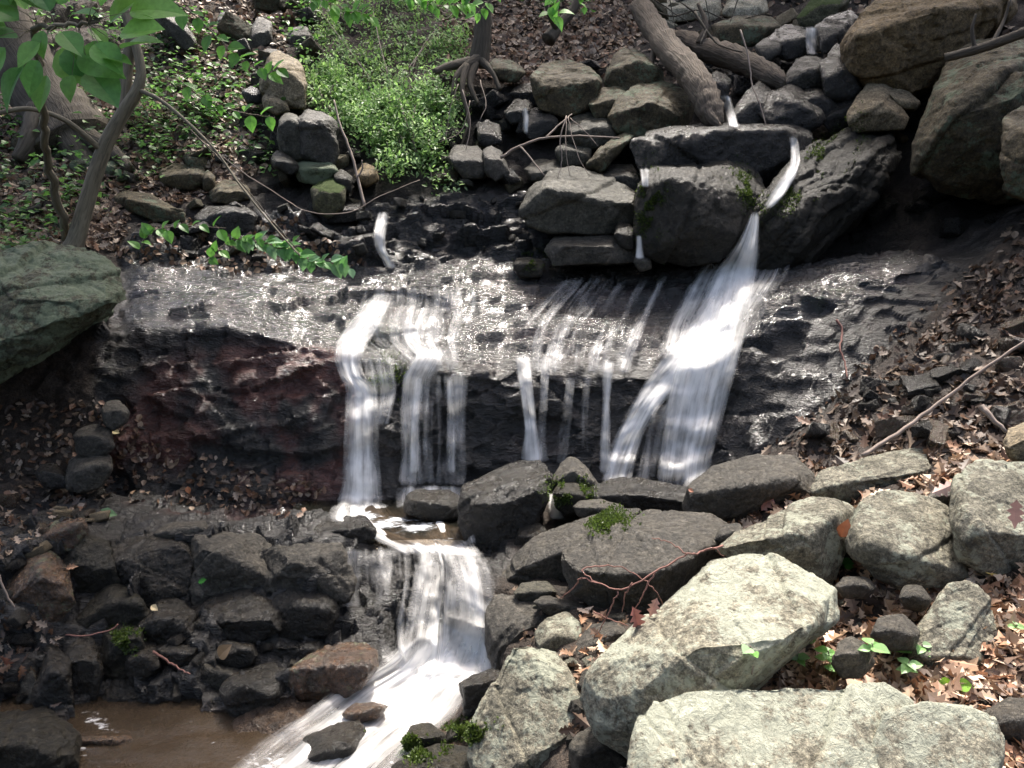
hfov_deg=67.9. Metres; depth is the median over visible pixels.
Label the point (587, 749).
rock
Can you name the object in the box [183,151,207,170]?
rock
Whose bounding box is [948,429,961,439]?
stone
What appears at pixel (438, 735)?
rock
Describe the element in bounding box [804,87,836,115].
boulder
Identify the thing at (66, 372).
ground
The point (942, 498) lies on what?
rock
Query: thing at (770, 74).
fallen log
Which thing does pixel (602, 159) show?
boulder
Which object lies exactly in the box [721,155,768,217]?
moss tuft
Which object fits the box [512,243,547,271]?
moss tuft
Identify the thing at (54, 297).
boulder
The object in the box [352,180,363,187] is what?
stone
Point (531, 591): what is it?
rock
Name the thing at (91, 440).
boulder
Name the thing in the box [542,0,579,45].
sapling
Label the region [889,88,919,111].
boulder
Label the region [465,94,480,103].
stone
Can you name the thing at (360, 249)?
stone
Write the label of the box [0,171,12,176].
rock
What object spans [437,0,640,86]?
leaf litter
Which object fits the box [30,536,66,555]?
boulder
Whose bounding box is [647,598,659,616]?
fallen leaf
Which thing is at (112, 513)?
leaf
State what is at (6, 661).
fallen leaf
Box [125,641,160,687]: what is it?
boulder
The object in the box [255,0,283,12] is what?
stone
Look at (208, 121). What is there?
stone
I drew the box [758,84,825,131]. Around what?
boulder
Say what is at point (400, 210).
stone
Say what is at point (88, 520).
stone
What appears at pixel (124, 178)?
stone
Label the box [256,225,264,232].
stone
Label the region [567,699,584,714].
stone
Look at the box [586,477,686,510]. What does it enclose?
boulder
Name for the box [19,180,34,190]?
stone
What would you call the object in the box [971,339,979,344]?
stone
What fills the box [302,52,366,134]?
shrub
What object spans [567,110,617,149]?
boulder
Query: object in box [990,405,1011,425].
stone
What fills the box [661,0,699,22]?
boulder
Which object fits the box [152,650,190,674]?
twig
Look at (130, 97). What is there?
sapling
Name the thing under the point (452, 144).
stone
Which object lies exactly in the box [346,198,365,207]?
stone
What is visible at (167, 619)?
boulder
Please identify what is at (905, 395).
stone
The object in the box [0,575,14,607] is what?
twig
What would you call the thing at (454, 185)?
stone
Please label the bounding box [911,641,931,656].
seedling
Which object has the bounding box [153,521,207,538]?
boulder
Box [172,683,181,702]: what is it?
stone
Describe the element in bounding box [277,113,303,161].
boulder
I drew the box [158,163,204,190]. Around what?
rock
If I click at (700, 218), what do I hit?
boulder
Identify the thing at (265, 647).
stone
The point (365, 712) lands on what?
rock
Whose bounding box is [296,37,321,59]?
stone
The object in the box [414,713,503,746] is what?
moss tuft
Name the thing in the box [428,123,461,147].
stone
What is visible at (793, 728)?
boulder
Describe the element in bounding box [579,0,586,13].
leafy branch
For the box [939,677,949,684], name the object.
leaf
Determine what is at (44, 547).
stone
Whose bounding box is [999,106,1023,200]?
boulder
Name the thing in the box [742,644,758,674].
seedling
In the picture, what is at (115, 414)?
rock
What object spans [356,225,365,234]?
stone
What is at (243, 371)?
rock ledge
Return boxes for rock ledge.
[93,191,1023,520]
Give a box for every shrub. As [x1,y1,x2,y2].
[299,0,471,125]
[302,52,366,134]
[336,75,469,183]
[421,149,466,195]
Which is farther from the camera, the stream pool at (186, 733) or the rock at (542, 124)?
the rock at (542, 124)
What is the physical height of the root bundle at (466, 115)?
0.660 m
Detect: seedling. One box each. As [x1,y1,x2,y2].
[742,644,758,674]
[792,652,810,666]
[814,645,834,663]
[824,664,834,671]
[858,638,889,663]
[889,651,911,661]
[895,657,922,673]
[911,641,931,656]
[1007,621,1023,628]
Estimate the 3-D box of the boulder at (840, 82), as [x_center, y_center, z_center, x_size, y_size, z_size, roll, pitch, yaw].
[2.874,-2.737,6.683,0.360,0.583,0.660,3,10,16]
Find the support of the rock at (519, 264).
on the rock ledge
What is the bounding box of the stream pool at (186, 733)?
[0,695,443,767]
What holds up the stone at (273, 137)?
on the ground
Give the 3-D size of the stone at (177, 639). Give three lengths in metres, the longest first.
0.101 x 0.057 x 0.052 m
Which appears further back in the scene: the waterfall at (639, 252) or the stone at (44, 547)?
the waterfall at (639, 252)
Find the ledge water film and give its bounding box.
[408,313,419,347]
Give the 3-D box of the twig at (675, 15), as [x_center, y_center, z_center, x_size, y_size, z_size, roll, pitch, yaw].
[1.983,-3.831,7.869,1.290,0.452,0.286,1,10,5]
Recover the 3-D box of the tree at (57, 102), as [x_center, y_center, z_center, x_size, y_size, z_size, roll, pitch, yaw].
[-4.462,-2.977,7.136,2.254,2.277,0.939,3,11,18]
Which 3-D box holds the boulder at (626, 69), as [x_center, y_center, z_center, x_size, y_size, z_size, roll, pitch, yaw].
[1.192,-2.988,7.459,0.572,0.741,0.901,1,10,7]
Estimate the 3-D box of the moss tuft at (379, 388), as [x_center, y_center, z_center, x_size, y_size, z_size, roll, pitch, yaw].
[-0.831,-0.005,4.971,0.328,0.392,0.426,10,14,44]
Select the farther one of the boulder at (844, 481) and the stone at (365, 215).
the stone at (365, 215)
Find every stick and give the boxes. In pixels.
[861,341,1023,456]
[978,404,1006,432]
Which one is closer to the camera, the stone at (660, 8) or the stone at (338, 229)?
the stone at (338, 229)
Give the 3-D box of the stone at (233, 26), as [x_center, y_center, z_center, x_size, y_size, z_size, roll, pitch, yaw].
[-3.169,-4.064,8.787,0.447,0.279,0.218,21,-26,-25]
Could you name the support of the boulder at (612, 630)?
on the ground
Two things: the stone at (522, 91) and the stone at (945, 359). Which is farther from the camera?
the stone at (522, 91)
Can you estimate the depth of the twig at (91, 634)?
3.48 m
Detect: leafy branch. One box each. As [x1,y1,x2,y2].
[127,216,226,249]
[172,0,288,83]
[180,79,275,132]
[204,226,302,264]
[231,230,355,278]
[301,0,378,27]
[393,0,475,18]
[465,0,500,22]
[539,0,573,31]
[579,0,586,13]
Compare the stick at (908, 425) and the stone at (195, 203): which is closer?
the stick at (908, 425)
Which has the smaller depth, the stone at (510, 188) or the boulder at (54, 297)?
the boulder at (54, 297)
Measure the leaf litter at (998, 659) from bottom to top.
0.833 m
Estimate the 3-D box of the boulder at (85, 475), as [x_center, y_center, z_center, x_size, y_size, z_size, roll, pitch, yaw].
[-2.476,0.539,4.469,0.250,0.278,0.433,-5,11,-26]
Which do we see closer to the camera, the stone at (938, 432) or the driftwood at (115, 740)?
the driftwood at (115, 740)
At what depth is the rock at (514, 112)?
7.08 m
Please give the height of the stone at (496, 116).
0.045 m
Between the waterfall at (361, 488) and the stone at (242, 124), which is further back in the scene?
the stone at (242, 124)
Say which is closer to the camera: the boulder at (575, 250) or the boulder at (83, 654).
the boulder at (83, 654)
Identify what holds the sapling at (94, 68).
on the ground
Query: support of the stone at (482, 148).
on the ground
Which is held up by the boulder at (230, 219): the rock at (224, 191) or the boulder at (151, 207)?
the rock at (224, 191)
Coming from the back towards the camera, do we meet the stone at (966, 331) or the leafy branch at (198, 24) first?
the leafy branch at (198, 24)
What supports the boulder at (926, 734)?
on the ground
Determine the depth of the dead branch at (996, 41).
5.14 m
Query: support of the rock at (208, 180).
on the ground
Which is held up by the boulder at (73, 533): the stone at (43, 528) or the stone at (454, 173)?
the stone at (43, 528)
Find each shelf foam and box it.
[337,505,465,552]
[409,487,452,541]
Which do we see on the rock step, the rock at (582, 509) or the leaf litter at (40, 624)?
the leaf litter at (40, 624)
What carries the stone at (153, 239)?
on the rock ledge
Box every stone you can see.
[0,494,18,507]
[0,589,13,601]
[0,681,19,693]
[3,632,33,646]
[4,556,26,571]
[5,519,26,537]
[6,608,29,628]
[9,160,21,164]
[10,633,37,644]
[15,692,27,703]
[18,204,40,216]
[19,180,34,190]
[25,540,52,558]
[35,522,48,533]
[44,643,60,651]
[52,509,71,519]
[53,506,67,509]
[71,508,78,517]
[83,508,95,516]
[85,518,94,522]
[87,487,106,498]
[89,510,110,521]
[117,173,127,181]
[123,170,139,182]
[146,601,154,607]
[149,235,157,243]
[167,633,187,645]
[169,223,190,236]
[170,208,182,211]
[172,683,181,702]
[180,235,204,250]
[182,249,198,258]
[187,199,203,209]
[187,221,211,234]
[190,148,212,156]
[191,651,205,666]
[203,118,212,126]
[204,232,234,245]
[214,154,230,164]
[216,10,251,41]
[229,201,243,206]
[229,246,240,255]
[236,145,267,163]
[237,38,251,58]
[239,120,246,127]
[251,70,259,86]
[252,253,272,261]
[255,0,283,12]
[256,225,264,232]
[258,50,269,57]
[259,643,272,652]
[262,233,280,244]
[268,129,278,153]
[277,171,295,186]
[277,203,288,212]
[278,0,300,11]
[280,619,286,631]
[288,658,295,666]
[293,7,319,23]
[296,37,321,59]
[298,225,313,235]
[308,202,318,214]
[310,223,334,241]
[321,201,364,223]
[332,226,341,231]
[335,154,349,169]
[346,147,360,161]
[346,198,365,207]
[350,243,367,255]
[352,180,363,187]
[356,211,372,219]
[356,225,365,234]
[393,197,408,207]
[396,208,404,212]
[396,213,405,217]
[418,238,426,248]
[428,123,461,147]
[431,166,459,184]
[433,231,445,239]
[439,156,450,166]
[446,182,459,187]
[448,141,455,147]
[460,179,473,188]
[464,241,476,246]
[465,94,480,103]
[468,97,490,112]
[469,89,509,119]
[473,122,482,137]
[474,140,494,150]
[481,103,495,120]
[491,197,495,204]
[493,114,503,118]
[497,168,520,184]
[499,118,512,133]
[503,176,523,193]
[507,234,515,241]
[510,82,536,106]
[516,120,539,143]
[547,127,566,139]
[557,115,574,127]
[559,138,567,143]
[564,659,575,667]
[565,734,575,745]
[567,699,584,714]
[577,669,587,689]
[578,59,600,70]
[582,655,593,666]
[606,612,627,621]
[650,0,668,18]
[666,20,677,28]
[698,26,711,37]
[706,66,713,73]
[724,71,734,83]
[733,74,755,96]
[776,8,797,25]
[779,60,794,65]
[779,63,790,73]
[804,421,830,437]
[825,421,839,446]
[838,598,847,606]
[841,396,854,402]
[843,430,858,442]
[858,399,879,412]
[859,376,888,393]
[863,389,882,403]
[874,415,914,438]
[886,380,899,391]
[888,397,899,404]
[899,375,906,388]
[900,392,914,398]
[901,405,920,415]
[903,373,939,395]
[909,115,922,128]
[910,395,933,412]
[911,418,935,437]
[917,199,932,208]
[925,389,934,396]
[926,418,948,449]
[930,364,957,385]
[932,353,955,362]
[933,387,941,392]
[938,355,950,365]
[939,217,963,237]
[948,402,956,408]
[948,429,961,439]
[949,341,969,351]
[956,323,989,342]
[956,357,981,374]
[961,390,985,401]
[963,382,976,392]
[970,396,985,406]
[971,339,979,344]
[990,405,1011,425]
[993,408,1023,428]
[994,356,1023,372]
[997,337,1023,352]
[1000,315,1023,335]
[1003,400,1021,410]
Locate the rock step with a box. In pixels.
[0,491,519,720]
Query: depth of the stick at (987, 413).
3.17 m
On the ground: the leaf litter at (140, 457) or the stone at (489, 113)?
the stone at (489, 113)
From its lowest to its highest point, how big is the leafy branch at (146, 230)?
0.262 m
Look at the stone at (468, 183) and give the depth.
6.64 m
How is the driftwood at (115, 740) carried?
in the stream pool at (186, 733)
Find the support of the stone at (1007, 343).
on the ground
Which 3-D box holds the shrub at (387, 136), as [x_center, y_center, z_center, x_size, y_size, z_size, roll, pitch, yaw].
[-1.102,-2.393,7.233,1.441,1.176,1.509,0,10,0]
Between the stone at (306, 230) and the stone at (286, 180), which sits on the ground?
the stone at (286, 180)
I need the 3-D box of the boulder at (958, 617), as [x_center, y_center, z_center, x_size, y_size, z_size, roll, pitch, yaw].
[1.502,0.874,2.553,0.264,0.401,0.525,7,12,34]
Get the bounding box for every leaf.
[0,656,13,665]
[66,564,77,569]
[101,508,116,516]
[150,604,157,610]
[185,487,190,493]
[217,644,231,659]
[630,606,644,626]
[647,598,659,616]
[761,499,774,510]
[836,519,850,536]
[842,557,853,569]
[932,481,950,496]
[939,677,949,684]
[960,678,973,691]
[1007,499,1023,529]
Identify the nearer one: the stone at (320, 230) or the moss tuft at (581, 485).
the moss tuft at (581, 485)
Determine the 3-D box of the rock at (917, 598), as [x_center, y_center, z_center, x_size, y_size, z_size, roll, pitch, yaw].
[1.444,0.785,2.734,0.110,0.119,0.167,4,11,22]
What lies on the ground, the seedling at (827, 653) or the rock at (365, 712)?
the seedling at (827, 653)
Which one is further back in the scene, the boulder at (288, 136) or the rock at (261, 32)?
the rock at (261, 32)
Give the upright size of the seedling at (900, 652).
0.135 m
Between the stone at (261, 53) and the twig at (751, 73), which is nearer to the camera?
the twig at (751, 73)
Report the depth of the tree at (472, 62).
7.38 m
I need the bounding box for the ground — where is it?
[0,0,1023,767]
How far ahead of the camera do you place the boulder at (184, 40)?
8.37 m
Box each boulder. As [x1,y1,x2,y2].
[0,240,126,383]
[0,706,81,767]
[5,550,75,622]
[10,127,32,157]
[18,670,36,703]
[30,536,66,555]
[31,646,74,707]
[41,517,88,551]
[63,535,120,593]
[64,636,103,700]
[65,455,112,493]
[73,424,114,457]
[76,583,148,628]
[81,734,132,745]
[99,624,145,679]
[101,677,185,701]
[111,532,193,603]
[114,190,185,223]
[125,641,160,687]
[137,597,197,644]
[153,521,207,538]
[154,17,197,51]
[157,643,197,670]
[188,531,271,605]
[191,588,282,644]
[194,205,257,234]
[201,663,240,689]
[215,640,257,668]
[219,662,286,716]
[259,50,307,108]
[263,542,356,603]
[272,588,339,641]
[272,640,324,660]
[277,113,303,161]
[288,642,378,703]
[291,720,365,767]
[296,109,339,164]
[391,743,469,767]
[457,460,553,552]
[467,646,580,767]
[484,594,543,670]
[502,508,641,583]
[518,166,635,234]
[530,59,602,117]
[534,611,581,650]
[544,234,636,266]
[552,457,597,489]
[561,509,727,613]
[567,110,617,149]
[576,621,626,654]
[580,553,839,758]
[586,132,633,173]
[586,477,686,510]
[588,86,625,117]
[604,47,663,90]
[607,80,693,136]
[626,682,913,767]
[629,122,812,185]
[633,160,765,266]
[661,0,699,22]
[682,453,814,521]
[694,0,720,21]
[711,15,780,46]
[715,496,854,585]
[721,0,768,17]
[727,80,771,123]
[745,126,901,274]
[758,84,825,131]
[768,24,810,61]
[785,55,822,89]
[796,0,850,32]
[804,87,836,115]
[810,448,931,502]
[814,10,857,54]
[819,43,861,101]
[823,86,863,133]
[840,0,1017,99]
[844,490,969,590]
[846,83,909,133]
[873,701,1004,767]
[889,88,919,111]
[908,580,996,666]
[910,27,1023,205]
[949,459,1023,574]
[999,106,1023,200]
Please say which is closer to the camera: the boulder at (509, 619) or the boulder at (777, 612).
the boulder at (777, 612)
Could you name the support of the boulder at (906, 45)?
on the boulder at (885, 111)
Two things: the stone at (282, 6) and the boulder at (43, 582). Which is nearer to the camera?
the boulder at (43, 582)
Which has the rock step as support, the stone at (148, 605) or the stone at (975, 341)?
the stone at (148, 605)
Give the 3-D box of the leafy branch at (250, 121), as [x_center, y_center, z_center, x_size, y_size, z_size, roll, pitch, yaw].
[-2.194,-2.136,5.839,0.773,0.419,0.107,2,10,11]
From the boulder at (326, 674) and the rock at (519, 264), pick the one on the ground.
the boulder at (326, 674)
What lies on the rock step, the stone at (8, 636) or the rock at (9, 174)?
the stone at (8, 636)
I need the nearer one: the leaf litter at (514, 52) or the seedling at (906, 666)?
the seedling at (906, 666)
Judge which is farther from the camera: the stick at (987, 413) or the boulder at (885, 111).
the boulder at (885, 111)
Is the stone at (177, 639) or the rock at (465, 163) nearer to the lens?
the stone at (177, 639)
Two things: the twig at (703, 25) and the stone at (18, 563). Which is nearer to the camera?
the stone at (18, 563)
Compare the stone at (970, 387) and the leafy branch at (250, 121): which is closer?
the stone at (970, 387)
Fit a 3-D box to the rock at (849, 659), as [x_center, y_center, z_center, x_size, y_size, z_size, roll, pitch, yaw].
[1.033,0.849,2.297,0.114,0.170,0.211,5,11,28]
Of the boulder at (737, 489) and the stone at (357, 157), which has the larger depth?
the stone at (357, 157)
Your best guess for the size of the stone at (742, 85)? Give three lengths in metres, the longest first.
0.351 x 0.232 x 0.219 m
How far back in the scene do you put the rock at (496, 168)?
6.58 m
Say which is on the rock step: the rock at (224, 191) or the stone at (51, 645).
the stone at (51, 645)
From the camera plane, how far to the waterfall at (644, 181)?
5.78 m
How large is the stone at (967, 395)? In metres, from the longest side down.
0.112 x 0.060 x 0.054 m
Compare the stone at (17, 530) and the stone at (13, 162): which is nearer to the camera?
the stone at (17, 530)
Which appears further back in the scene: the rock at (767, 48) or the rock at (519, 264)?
the rock at (767, 48)
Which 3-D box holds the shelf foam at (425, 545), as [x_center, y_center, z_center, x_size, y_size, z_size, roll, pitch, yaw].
[-0.662,0.828,4.251,0.581,0.164,1.431,-8,13,-40]
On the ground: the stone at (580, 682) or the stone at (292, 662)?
the stone at (580, 682)
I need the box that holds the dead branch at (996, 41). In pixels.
[944,0,1023,61]
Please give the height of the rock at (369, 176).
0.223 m
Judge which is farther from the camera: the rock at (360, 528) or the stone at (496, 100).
the stone at (496, 100)
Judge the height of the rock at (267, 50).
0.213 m
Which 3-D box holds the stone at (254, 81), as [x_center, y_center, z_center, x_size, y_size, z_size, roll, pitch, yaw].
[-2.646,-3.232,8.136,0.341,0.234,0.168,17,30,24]
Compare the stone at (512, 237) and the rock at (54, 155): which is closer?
the stone at (512, 237)
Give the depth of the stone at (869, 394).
4.24 m
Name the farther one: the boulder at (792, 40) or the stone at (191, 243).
the boulder at (792, 40)
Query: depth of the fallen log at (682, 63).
6.70 m
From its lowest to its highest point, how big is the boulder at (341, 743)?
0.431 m
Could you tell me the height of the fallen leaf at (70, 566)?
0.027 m
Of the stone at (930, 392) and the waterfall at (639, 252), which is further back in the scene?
the waterfall at (639, 252)
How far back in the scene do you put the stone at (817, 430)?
4.24 m
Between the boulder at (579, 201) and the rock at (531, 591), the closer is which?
the rock at (531, 591)
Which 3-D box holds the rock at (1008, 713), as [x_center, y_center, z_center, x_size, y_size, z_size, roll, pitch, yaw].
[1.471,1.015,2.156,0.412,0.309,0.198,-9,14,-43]
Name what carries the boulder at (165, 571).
on the rock step
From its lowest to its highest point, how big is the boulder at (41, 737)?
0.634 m
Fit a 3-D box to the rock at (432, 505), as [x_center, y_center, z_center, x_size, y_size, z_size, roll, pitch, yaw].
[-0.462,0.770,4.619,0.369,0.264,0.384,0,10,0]
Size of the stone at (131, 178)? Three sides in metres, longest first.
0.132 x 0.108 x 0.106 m
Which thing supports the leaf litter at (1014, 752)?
on the ground
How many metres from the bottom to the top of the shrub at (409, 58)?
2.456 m
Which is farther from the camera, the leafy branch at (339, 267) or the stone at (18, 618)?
the leafy branch at (339, 267)
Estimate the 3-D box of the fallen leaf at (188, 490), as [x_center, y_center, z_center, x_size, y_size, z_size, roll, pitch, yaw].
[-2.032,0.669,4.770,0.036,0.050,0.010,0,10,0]
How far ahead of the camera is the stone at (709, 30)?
8.68 m
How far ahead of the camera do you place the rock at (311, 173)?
6.62 m
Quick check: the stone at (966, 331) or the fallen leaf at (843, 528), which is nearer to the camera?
the fallen leaf at (843, 528)
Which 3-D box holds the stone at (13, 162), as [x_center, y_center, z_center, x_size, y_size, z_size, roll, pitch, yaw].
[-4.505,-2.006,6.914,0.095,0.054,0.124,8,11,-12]
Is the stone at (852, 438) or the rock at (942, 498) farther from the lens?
the stone at (852, 438)
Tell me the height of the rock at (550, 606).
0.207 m
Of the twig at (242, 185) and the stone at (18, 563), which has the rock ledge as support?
the twig at (242, 185)
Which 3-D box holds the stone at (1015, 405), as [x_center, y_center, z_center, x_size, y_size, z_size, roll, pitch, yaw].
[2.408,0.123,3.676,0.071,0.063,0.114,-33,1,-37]
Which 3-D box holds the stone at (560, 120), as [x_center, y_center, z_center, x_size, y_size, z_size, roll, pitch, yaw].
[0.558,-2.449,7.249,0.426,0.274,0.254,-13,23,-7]
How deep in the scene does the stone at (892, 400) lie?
4.14 m
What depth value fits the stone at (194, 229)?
6.28 m
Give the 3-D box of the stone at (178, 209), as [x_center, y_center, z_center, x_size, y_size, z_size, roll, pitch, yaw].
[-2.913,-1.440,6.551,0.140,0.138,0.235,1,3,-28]
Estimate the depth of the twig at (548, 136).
6.33 m
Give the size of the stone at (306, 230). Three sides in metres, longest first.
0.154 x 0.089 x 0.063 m
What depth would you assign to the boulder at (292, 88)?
7.22 m
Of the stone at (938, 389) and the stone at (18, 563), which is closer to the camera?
the stone at (18, 563)
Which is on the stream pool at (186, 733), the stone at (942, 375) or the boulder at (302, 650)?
the boulder at (302, 650)
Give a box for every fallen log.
[629,0,724,125]
[675,3,785,89]
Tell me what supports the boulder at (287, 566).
on the rock step
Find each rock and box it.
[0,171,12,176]
[35,463,65,489]
[51,148,65,159]
[69,154,92,171]
[101,400,129,430]
[104,160,116,175]
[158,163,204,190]
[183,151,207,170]
[202,170,215,190]
[209,179,250,203]
[217,12,224,24]
[241,86,261,104]
[247,17,272,50]
[258,48,281,62]
[262,93,289,115]
[271,150,298,174]
[287,26,311,45]
[295,160,338,184]
[310,177,346,218]
[314,515,376,544]
[333,169,352,193]
[342,702,387,722]
[354,163,378,187]
[403,489,459,520]
[408,723,446,747]
[446,728,464,743]
[447,145,485,179]
[459,668,499,718]
[477,119,502,146]
[482,145,509,181]
[489,58,525,82]
[503,98,533,124]
[513,257,544,278]
[514,522,547,545]
[514,581,556,601]
[523,107,558,138]
[524,159,560,181]
[533,595,587,616]
[552,482,588,516]
[555,141,591,167]
[568,727,626,767]
[573,499,623,517]
[603,164,641,190]
[614,222,634,250]
[633,253,651,271]
[712,71,730,98]
[714,523,743,542]
[755,37,781,60]
[831,636,874,678]
[835,576,876,598]
[870,614,919,651]
[899,585,931,611]
[928,487,949,506]
[984,696,1023,744]
[1003,422,1023,461]
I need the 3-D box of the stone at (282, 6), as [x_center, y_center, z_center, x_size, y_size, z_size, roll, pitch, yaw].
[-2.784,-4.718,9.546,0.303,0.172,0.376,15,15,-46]
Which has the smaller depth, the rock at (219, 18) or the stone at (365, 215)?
the stone at (365, 215)
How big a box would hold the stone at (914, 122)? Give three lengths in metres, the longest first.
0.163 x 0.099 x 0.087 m
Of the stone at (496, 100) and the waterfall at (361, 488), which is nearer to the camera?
the waterfall at (361, 488)
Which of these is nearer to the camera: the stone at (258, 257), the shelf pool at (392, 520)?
the shelf pool at (392, 520)
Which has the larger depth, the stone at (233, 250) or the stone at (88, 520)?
the stone at (233, 250)
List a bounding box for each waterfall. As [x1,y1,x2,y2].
[341,300,385,504]
[375,214,390,265]
[405,353,453,471]
[419,542,488,674]
[520,360,539,459]
[525,109,527,131]
[550,495,562,517]
[603,372,609,466]
[606,214,775,480]
[636,237,642,257]
[641,170,647,184]
[722,96,737,126]
[768,140,798,205]
[809,28,814,52]
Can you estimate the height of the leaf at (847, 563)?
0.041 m
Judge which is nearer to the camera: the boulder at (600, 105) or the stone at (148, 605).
the stone at (148, 605)
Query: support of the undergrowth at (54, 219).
on the ground
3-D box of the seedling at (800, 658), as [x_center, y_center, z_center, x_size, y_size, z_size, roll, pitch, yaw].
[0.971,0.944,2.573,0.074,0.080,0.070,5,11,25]
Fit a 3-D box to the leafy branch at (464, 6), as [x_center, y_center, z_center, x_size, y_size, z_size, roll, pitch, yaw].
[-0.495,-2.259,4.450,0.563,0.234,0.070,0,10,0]
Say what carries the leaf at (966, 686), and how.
on the leaf litter at (998, 659)
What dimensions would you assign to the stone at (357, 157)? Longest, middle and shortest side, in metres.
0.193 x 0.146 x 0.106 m
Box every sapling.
[0,0,188,240]
[0,7,299,255]
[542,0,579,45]
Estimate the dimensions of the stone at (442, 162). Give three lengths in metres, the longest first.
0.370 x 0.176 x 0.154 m
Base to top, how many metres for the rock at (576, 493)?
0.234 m
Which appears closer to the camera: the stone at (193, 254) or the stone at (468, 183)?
the stone at (193, 254)
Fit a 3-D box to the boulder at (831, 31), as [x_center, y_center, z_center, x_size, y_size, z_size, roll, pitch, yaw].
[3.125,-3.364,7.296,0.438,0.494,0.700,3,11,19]
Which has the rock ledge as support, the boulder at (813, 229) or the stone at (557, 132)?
the boulder at (813, 229)
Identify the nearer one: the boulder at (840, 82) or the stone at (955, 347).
the stone at (955, 347)
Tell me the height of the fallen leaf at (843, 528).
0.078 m
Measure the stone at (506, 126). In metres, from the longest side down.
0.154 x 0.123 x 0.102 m
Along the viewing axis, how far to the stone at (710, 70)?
7.78 m
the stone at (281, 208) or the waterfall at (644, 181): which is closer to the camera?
the waterfall at (644, 181)
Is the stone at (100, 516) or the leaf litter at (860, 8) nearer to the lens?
the stone at (100, 516)
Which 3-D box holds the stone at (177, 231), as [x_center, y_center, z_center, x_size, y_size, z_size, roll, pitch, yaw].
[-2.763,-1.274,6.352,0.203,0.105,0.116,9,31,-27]
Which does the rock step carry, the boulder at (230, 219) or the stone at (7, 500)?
the stone at (7, 500)
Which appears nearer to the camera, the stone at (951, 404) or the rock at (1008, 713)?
the rock at (1008, 713)
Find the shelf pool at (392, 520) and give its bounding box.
[291,500,463,540]
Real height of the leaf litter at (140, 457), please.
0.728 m
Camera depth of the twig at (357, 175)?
6.42 m
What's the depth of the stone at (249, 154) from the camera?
7.13 m
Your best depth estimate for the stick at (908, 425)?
3.65 m
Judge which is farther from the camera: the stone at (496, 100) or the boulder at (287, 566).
the stone at (496, 100)
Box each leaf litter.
[0,0,312,251]
[0,398,326,558]
[0,605,61,707]
[114,216,366,275]
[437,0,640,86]
[512,585,628,736]
[519,0,1013,94]
[602,660,1023,767]
[727,423,1023,704]
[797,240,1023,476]
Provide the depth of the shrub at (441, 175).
6.71 m
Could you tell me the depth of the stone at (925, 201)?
5.98 m
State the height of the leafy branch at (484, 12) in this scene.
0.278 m
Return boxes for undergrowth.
[0,0,274,249]
[267,0,333,77]
[519,0,595,14]
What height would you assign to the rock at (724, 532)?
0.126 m
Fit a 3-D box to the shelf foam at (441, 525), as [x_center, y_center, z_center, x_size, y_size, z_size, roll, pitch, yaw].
[-0.458,0.771,4.498,0.528,0.188,0.885,-1,10,-8]
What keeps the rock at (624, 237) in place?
on the boulder at (575, 250)
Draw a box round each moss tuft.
[109,619,160,656]
[347,351,425,414]
[364,729,463,767]
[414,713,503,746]
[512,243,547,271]
[532,473,606,518]
[581,500,644,545]
[627,152,676,268]
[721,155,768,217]
[755,100,871,239]
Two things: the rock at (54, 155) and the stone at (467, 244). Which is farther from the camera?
the rock at (54, 155)
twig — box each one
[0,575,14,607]
[66,624,118,636]
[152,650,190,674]
[190,129,299,251]
[203,141,419,214]
[333,100,365,206]
[500,114,619,175]
[560,538,723,639]
[655,0,763,28]
[680,1,741,52]
[740,29,765,125]
[835,319,847,377]
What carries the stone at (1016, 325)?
on the ground
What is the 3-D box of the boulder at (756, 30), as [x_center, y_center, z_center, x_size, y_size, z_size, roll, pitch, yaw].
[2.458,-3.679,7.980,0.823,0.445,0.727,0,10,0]
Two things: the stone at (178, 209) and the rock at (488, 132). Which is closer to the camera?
the stone at (178, 209)
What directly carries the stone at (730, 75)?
on the ground
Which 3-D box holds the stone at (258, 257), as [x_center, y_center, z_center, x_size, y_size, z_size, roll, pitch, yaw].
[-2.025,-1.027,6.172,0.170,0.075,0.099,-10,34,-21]
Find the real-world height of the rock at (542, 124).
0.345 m
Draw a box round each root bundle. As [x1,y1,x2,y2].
[440,80,485,148]
[558,115,597,176]
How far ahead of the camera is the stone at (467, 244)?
6.45 m
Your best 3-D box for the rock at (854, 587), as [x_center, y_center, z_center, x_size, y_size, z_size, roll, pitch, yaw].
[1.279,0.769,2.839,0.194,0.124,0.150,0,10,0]
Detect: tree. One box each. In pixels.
[0,5,134,172]
[432,0,501,144]
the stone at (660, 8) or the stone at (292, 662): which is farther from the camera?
the stone at (660, 8)
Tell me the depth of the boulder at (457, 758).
2.75 m
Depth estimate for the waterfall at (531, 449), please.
4.95 m
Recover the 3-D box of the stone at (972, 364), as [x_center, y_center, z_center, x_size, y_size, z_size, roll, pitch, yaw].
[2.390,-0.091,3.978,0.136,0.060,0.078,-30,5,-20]
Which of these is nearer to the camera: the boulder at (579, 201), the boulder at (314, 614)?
the boulder at (314, 614)
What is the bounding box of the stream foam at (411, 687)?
[289,645,483,767]
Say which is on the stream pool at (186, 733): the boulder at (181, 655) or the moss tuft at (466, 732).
the boulder at (181, 655)
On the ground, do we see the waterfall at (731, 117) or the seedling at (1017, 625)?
the seedling at (1017, 625)
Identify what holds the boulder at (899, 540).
on the ground
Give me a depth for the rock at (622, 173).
6.42 m
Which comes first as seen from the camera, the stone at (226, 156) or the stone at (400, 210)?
the stone at (400, 210)
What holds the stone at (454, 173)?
on the ground

